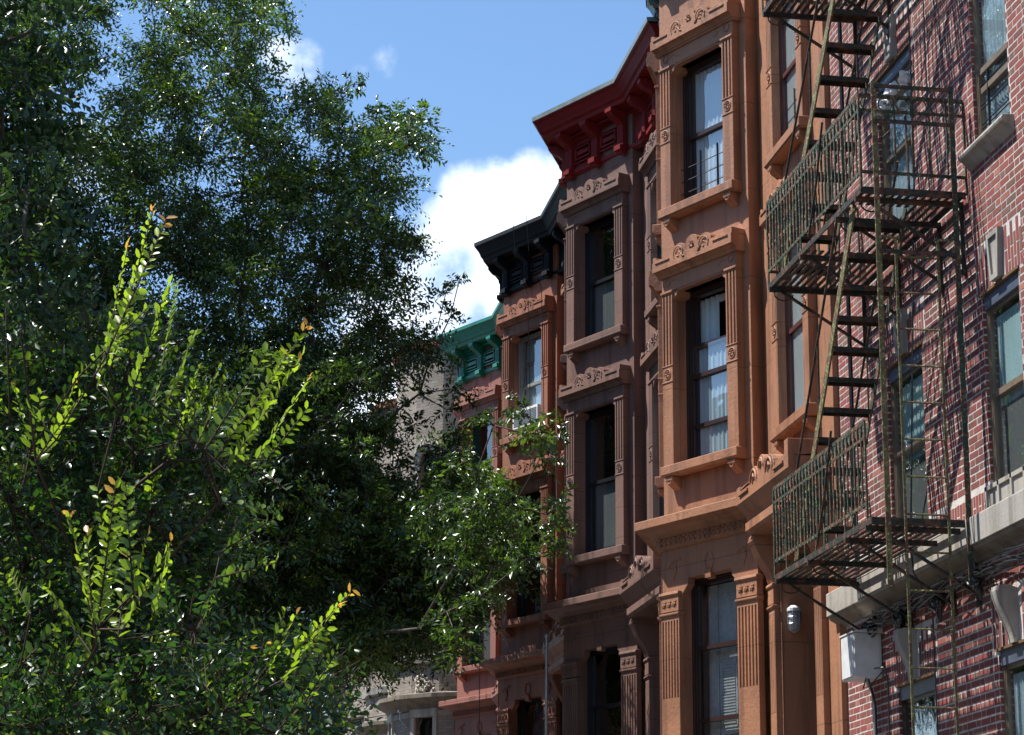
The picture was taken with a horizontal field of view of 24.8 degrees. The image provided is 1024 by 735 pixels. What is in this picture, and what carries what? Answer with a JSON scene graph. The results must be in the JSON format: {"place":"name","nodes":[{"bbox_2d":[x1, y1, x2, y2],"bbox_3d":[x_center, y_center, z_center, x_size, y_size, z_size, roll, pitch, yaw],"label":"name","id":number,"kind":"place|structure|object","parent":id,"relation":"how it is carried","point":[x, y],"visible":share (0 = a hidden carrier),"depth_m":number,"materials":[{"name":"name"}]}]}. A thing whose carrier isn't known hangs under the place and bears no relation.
{"place":"outdoors","nodes":[
{"label":"outdoors","id":0,"kind":"place"},
{"bbox_2d":[0,0,652,733],"label":"sky","id":1,"kind":"structure","parent":0,"point":[492,67],"materials":[{"name":"blue"}]},
{"bbox_2d":[345,459,369,734],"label":"bow front house","id":2,"kind":"structure","parent":0,"point":[362,690],"depth_m":58.17,"materials":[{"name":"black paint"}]},
{"bbox_2d":[363,678,366,707],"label":"window","id":3,"kind":"structure","parent":2,"relation":"in","point":[364,706],"depth_m":57.88,"materials":[{"name":"black paint"}]},
{"bbox_2d":[353,398,396,734],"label":"bow front house","id":4,"kind":"structure","parent":0,"point":[381,726],"depth_m":53.26,"materials":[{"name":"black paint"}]},
{"bbox_2d":[365,666,370,689],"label":"window","id":5,"kind":"structure","parent":4,"relation":"in","point":[370,666],"depth_m":53.67,"materials":[{"name":"black paint"}]},
{"bbox_2d":[376,342,460,734],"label":"bow front house","id":6,"kind":"structure","parent":0,"point":[416,703],"depth_m":48.16,"materials":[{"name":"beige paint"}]},
{"bbox_2d":[387,714,393,734],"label":"window","id":7,"kind":"structure","parent":6,"relation":"in","point":[390,721],"depth_m":48.40,"materials":[{"name":"black paint"}]},
{"bbox_2d":[390,453,399,512],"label":"window","id":8,"kind":"structure","parent":6,"relation":"in","point":[394,470],"depth_m":49.72,"materials":[{"name":"black paint"}]},
{"bbox_2d":[397,710,422,727],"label":"satellite dish","id":9,"kind":"object","parent":6,"relation":"attached to","point":[399,711],"visible":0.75,"depth_m":47.73,"materials":[{"name":"grey paint"}]},
{"bbox_2d":[409,708,438,734],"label":"window","id":10,"kind":"structure","parent":6,"relation":"in","point":[429,726],"depth_m":47.49,"materials":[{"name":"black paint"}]},
{"bbox_2d":[410,439,441,489],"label":"window","id":11,"kind":"structure","parent":6,"relation":"in","point":[414,451],"depth_m":48.90,"materials":[{"name":"black paint"}]},
{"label":"pavement","id":12,"kind":"structure","parent":0,"visible":0},
{"bbox_2d":[0,48,387,734],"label":"young tree","id":13,"kind":"object","parent":12,"relation":"on","point":[118,614],"visible":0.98,"depth_m":8.27,"materials":[{"name":"green plant"}]},
{"bbox_2d":[0,0,577,718],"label":"street tree","id":14,"kind":"object","parent":12,"relation":"on","point":[420,570],"visible":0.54,"depth_m":33.74,"materials":[{"name":"green plant"}]},
{"bbox_2d":[333,671,345,734],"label":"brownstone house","id":15,"kind":"structure","parent":12,"relation":"on","point":[343,694],"depth_m":70.96,"materials":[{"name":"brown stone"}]},
{"bbox_2d":[436,302,503,734],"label":"brownstone house","id":16,"kind":"structure","parent":12,"relation":"on","point":[479,350],"depth_m":43.98,"materials":[{"name":"red stone"}]},
{"bbox_2d":[454,411,491,487],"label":"window","id":17,"kind":"structure","parent":16,"relation":"in","point":[486,429],"depth_m":45.11,"materials":[{"name":"glass"}]},
{"bbox_2d":[454,574,499,682],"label":"window","id":18,"kind":"structure","parent":16,"relation":"in","point":[492,646],"depth_m":43.47,"materials":[{"name":"grey glass"}]},
{"bbox_2d":[454,384,501,486],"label":"window","id":19,"kind":"structure","parent":16,"relation":"in","point":[491,397],"depth_m":44.23,"materials":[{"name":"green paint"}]},
{"bbox_2d":[479,635,479,734],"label":"wire","id":20,"kind":"object","parent":16,"relation":"attached to","point":[479,691],"depth_m":42.34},
{"bbox_2d":[474,183,566,734],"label":"brownstone house","id":21,"kind":"structure","parent":12,"relation":"on","point":[517,667],"depth_m":37.87,"materials":[{"name":"orange stone"}]},
{"bbox_2d":[496,577,500,639],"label":"window","id":22,"kind":"structure","parent":21,"relation":"in","point":[499,635],"depth_m":38.37,"materials":[{"name":"black paint"}]},
{"bbox_2d":[495,325,502,459],"bbox_3d":[0.049,0.528,40.014,0.395,2.538,1.480,-3,-15,12],"label":"window","id":23,"kind":"structure","parent":21,"relation":"in","point":[499,332],"depth_m":39.46,"materials":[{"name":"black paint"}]},
{"bbox_2d":[496,294,554,455],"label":"window","id":24,"kind":"structure","parent":21,"relation":"in","point":[514,323],"depth_m":38.58,"materials":[{"name":"brown stone"}]},
{"bbox_2d":[495,459,556,637],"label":"window","id":25,"kind":"structure","parent":21,"relation":"in","point":[528,612],"depth_m":37.68,"materials":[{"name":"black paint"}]},
{"bbox_2d":[513,216,544,466],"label":"hanging cables","id":26,"kind":"object","parent":21,"relation":"hanging from","point":[528,324],"visible":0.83,"depth_m":38.00,"materials":[{"name":"black rubber"}]},
{"bbox_2d":[517,697,544,734],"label":"window","id":27,"kind":"structure","parent":21,"relation":"in","point":[530,714],"depth_m":37.19,"materials":[{"name":"black glass"}]},
{"bbox_2d":[561,284,564,419],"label":"window","id":28,"kind":"structure","parent":21,"relation":"in","point":[562,288],"depth_m":37.29,"materials":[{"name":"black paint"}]},
{"bbox_2d":[532,17,663,734],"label":"brownstone house","id":29,"kind":"structure","parent":12,"relation":"on","point":[600,141],"depth_m":31.83,"materials":[{"name":"brown stone"}]},
{"bbox_2d":[544,634,548,734],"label":"flagpole","id":30,"kind":"object","parent":29,"relation":"attached to","point":[546,636],"visible":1,"depth_m":31.65,"materials":[{"name":"black metal"}]},
{"bbox_2d":[557,210,613,370],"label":"window","id":31,"kind":"structure","parent":29,"relation":"in","point":[605,237],"depth_m":33.44,"materials":[{"name":"glass"}]},
{"bbox_2d":[557,393,614,580],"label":"window","id":32,"kind":"structure","parent":29,"relation":"in","point":[606,425],"depth_m":32.71,"materials":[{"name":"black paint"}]},
{"bbox_2d":[559,172,633,363],"bbox_3d":[1.238,-1.394,32.578,0.455,2.538,1.460,10,-17,-32],"label":"window","id":33,"kind":"structure","parent":29,"relation":"in","point":[606,299],"depth_m":32.71,"materials":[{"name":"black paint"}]},
{"bbox_2d":[558,364,634,577],"bbox_3d":[1.219,1.403,31.852,0.455,2.838,1.460,10,-17,-32],"label":"window","id":34,"kind":"structure","parent":29,"relation":"in","point":[607,513],"depth_m":31.98,"materials":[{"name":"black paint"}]},
{"bbox_2d":[587,646,622,734],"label":"window","id":35,"kind":"structure","parent":29,"relation":"in","point":[603,674],"depth_m":31.30,"materials":[{"name":"black glass"}]},
{"bbox_2d":[639,130,661,328],"bbox_3d":[2.009,-1.881,30.682,0.395,2.538,1.440,3,-15,-9],"label":"window","id":36,"kind":"structure","parent":29,"relation":"in","point":[647,164],"depth_m":31.12,"materials":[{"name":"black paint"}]},
{"bbox_2d":[640,330,663,549],"bbox_3d":[1.990,0.916,29.956,0.395,2.837,1.440,3,-15,-9],"label":"window","id":37,"kind":"structure","parent":29,"relation":"in","point":[648,359],"depth_m":30.43,"materials":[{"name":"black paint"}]},
{"bbox_2d":[634,0,848,734],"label":"brownstone house","id":38,"kind":"structure","parent":12,"relation":"on","point":[737,339],"depth_m":25.55,"materials":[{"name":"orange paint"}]},
{"bbox_2d":[650,0,741,233],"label":"window","id":39,"kind":"structure","parent":38,"relation":"in","point":[711,110],"depth_m":26.90,"materials":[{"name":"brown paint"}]},
{"bbox_2d":[646,52,748,248],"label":"window","id":40,"kind":"structure","parent":38,"relation":"in","point":[653,64],"depth_m":27.75,"materials":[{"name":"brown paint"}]},
{"bbox_2d":[652,226,749,490],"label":"window","id":41,"kind":"structure","parent":38,"relation":"in","point":[715,370],"depth_m":26.18,"materials":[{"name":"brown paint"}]},
{"bbox_2d":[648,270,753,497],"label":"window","id":42,"kind":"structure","parent":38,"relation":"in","point":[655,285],"depth_m":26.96,"materials":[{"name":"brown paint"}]},
{"bbox_2d":[691,572,738,734],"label":"window","id":43,"kind":"structure","parent":38,"relation":"in","point":[721,648],"depth_m":25.49,"materials":[{"name":"grey glass"}]},
{"bbox_2d":[707,580,733,734],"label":"window","id":44,"kind":"structure","parent":38,"relation":"in","point":[731,580],"depth_m":25.98,"materials":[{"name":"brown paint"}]},
{"bbox_2d":[779,553,784,734],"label":"conduit","id":45,"kind":"object","parent":38,"relation":"attached to","point":[782,650],"visible":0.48,"depth_m":24.14,"materials":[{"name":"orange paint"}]},
{"bbox_2d":[764,1,812,179],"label":"window","id":46,"kind":"structure","parent":38,"relation":"in","point":[785,46],"depth_m":25.05,"materials":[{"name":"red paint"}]},
{"bbox_2d":[759,168,817,453],"bbox_3d":[2.954,-0.591,24.124,0.395,2.837,1.440,3,-15,-9],"label":"window","id":47,"kind":"structure","parent":38,"relation":"in","point":[794,335],"depth_m":24.29,"materials":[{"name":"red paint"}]},
{"bbox_2d":[787,605,801,632],"bbox_3d":[2.921,2.606,24.147,0.155,0.314,0.250,3,-15,-9],"label":"cage lamp","id":48,"kind":"object","parent":38,"relation":"attached to","point":[794,616],"visible":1,"depth_m":24.06,"materials":[{"name":"grey paint"}]},
{"bbox_2d":[826,0,1023,734],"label":"brick building","id":49,"kind":"structure","parent":12,"relation":"on","point":[975,54],"depth_m":19.55,"materials":[{"name":"red brick"}]},
{"bbox_2d":[837,6,858,575],"bbox_3d":[3.270,-2.236,22.944,0.031,8.700,0.066,3,-15,-9],"label":"conduit","id":50,"kind":"object","parent":49,"relation":"attached to","point":[845,235],"visible":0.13,"depth_m":22.50,"materials":[{"name":"black metal"}]},
{"bbox_2d":[839,628,882,682],"bbox_3d":[3.187,2.625,21.198,0.285,0.450,0.404,3,-15,-9],"label":"utility box","id":51,"kind":"object","parent":49,"relation":"attached to","point":[861,654],"visible":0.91,"depth_m":21.03,"materials":[{"name":"grey paint"}]},
{"bbox_2d":[841,634,853,679],"bbox_3d":[3.056,2.639,21.173,0.008,0.370,0.350,3,-15,-9],"label":"door","id":52,"kind":"structure","parent":51,"relation":"in","point":[847,650],"depth_m":21.16,"materials":[{"name":"grey paint"}]},
{"bbox_2d":[860,618,876,637],"bbox_3d":[3.248,2.445,21.142,0.143,0.300,0.302,3,-15,-9],"label":"cable coil","id":53,"kind":"object","parent":51,"relation":"attached to","point":[868,627],"visible":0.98,"depth_m":21.08,"materials":[{"name":"black rubber"}]},
{"bbox_2d":[863,672,881,688],"bbox_3d":[3.243,2.813,20.904,0.174,0.148,0.074,-12,-19,40],"label":"cable","id":54,"kind":"object","parent":51,"relation":"attached to","point":[872,682],"visible":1,"depth_m":20.88,"materials":[{"name":"black rubber"}]},
{"bbox_2d":[864,680,874,734],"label":"conduit","id":55,"kind":"object","parent":49,"relation":"attached to","point":[867,684],"visible":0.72,"depth_m":21.05,"materials":[{"name":"grey metal"}]},
{"bbox_2d":[762,0,982,734],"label":"fire escape","id":56,"kind":"object","parent":49,"relation":"attached to","point":[849,440],"visible":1,"depth_m":19.99,"materials":[{"name":"metal"}]},
{"bbox_2d":[867,679,877,734],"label":"cable","id":57,"kind":"object","parent":49,"relation":"attached to","point":[874,702],"visible":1,"depth_m":20.99,"materials":[{"name":"black rubber"}]},
{"bbox_2d":[874,667,889,734],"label":"cable","id":58,"kind":"object","parent":49,"relation":"attached to","point":[888,696],"visible":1,"depth_m":20.77,"materials":[{"name":"black rubber"}]},
{"bbox_2d":[875,14,912,219],"bbox_3d":[3.536,-2.272,21.407,0.314,2.000,1.030,3,-15,-9],"label":"window","id":59,"kind":"structure","parent":49,"relation":"in","point":[897,72],"depth_m":21.51,"materials":[{"name":"clear glass"}]},
{"bbox_2d":[891,609,907,628],"bbox_3d":[3.377,2.234,20.281,0.147,0.285,0.297,3,-15,-9],"label":"cable coil","id":60,"kind":"object","parent":49,"relation":"attached to","point":[899,622],"visible":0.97,"depth_m":20.23,"materials":[{"name":"black rubber"}]},
{"bbox_2d":[886,308,927,536],"bbox_3d":[3.566,0.474,20.702,0.215,2.010,1.030,3,-15,-9],"label":"window","id":61,"kind":"structure","parent":49,"relation":"in","point":[919,485],"depth_m":20.82,"materials":[{"name":"grey glass"}]},
{"bbox_2d":[893,627,936,734],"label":"window","id":62,"kind":"structure","parent":49,"relation":"in","point":[924,686],"depth_m":20.13,"materials":[{"name":"grey stone"}]},
{"bbox_2d":[907,0,938,734],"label":"cable","id":63,"kind":"object","parent":49,"relation":"attached to","point":[912,383],"visible":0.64,"depth_m":20.14,"materials":[{"name":"black rubber"}]},
{"bbox_2d":[922,0,927,96],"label":"cable","id":64,"kind":"object","parent":49,"relation":"attached to","point":[925,46],"visible":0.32,"depth_m":20.59,"materials":[{"name":"black rubber"}]},
{"bbox_2d":[928,588,946,621],"bbox_3d":[3.536,1.981,19.341,0.133,0.293,0.266,3,-15,-9],"label":"cable coil","id":65,"kind":"object","parent":49,"relation":"attached to","point":[936,604],"visible":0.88,"depth_m":19.27,"materials":[{"name":"black rubber"}]},
{"bbox_2d":[867,562,1010,631],"bbox_3d":[3.722,1.633,18.293,0.125,0.129,6.010,3,-15,-9],"label":"cable","id":66,"kind":"object","parent":49,"relation":"attached to","point":[996,570],"visible":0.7,"depth_m":18.92,"materials":[{"name":"black rubber"}]},
{"bbox_2d":[863,556,1023,619],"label":"cable","id":67,"kind":"object","parent":49,"relation":"attached to","point":[933,595],"visible":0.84,"depth_m":19.08,"materials":[{"name":"black rubber"}]},
{"bbox_2d":[863,564,1023,626],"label":"cable","id":68,"kind":"object","parent":49,"relation":"attached to","point":[920,601],"visible":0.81,"depth_m":19.48,"materials":[{"name":"black rubber"}]},
{"bbox_2d":[865,557,1023,623],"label":"cable","id":69,"kind":"object","parent":49,"relation":"attached to","point":[958,578],"visible":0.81,"depth_m":19.18,"materials":[{"name":"black rubber"}]},
{"bbox_2d":[869,544,1023,618],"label":"cable","id":70,"kind":"object","parent":49,"relation":"attached to","point":[1003,551],"visible":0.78,"depth_m":18.88,"materials":[{"name":"black rubber"}]},
{"bbox_2d":[871,552,1023,623],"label":"cable","id":71,"kind":"object","parent":49,"relation":"attached to","point":[974,575],"visible":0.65,"depth_m":18.68,"materials":[{"name":"black rubber"}]},
{"bbox_2d":[872,553,1023,613],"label":"cable","id":72,"kind":"object","parent":49,"relation":"attached to","point":[947,581],"visible":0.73,"depth_m":18.62,"materials":[{"name":"black rubber"}]},
{"bbox_2d":[875,555,1023,626],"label":"cable","id":73,"kind":"object","parent":49,"relation":"attached to","point":[903,607],"visible":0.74,"depth_m":19.99,"materials":[{"name":"black rubber"}]},
{"bbox_2d":[879,549,1023,625],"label":"cable","id":74,"kind":"object","parent":49,"relation":"attached to","point":[945,592],"visible":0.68,"depth_m":18.80,"materials":[{"name":"black rubber"}]},
{"bbox_2d":[967,568,987,600],"bbox_3d":[3.696,1.723,18.430,0.148,0.266,0.276,3,-15,-9],"label":"cable coil","id":75,"kind":"object","parent":49,"relation":"attached to","point":[977,585],"visible":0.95,"depth_m":18.36,"materials":[{"name":"black rubber"}]},
{"bbox_2d":[958,0,1014,171],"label":"window","id":76,"kind":"structure","parent":49,"relation":"in","point":[995,122],"depth_m":19.13,"materials":[{"name":"grey glass"}]},
{"bbox_2d":[979,226,1023,481],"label":"window","id":77,"kind":"structure","parent":49,"relation":"in","point":[1001,299],"depth_m":18.54,"materials":[{"name":"grey glass"}]},
{"bbox_2d":[991,584,1023,734],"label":"window","id":78,"kind":"structure","parent":49,"relation":"in","point":[1004,596],"depth_m":17.92,"materials":[{"name":"grey stone"}]},
{"label":"road","id":79,"kind":"structure","parent":0,"visible":0},
{"bbox_2d":[0,0,114,372],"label":"overhanging tree","id":80,"kind":"object","parent":79,"relation":"on","point":[18,140],"visible":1,"depth_m":7.00,"materials":[{"name":"green plant"}]}
]}

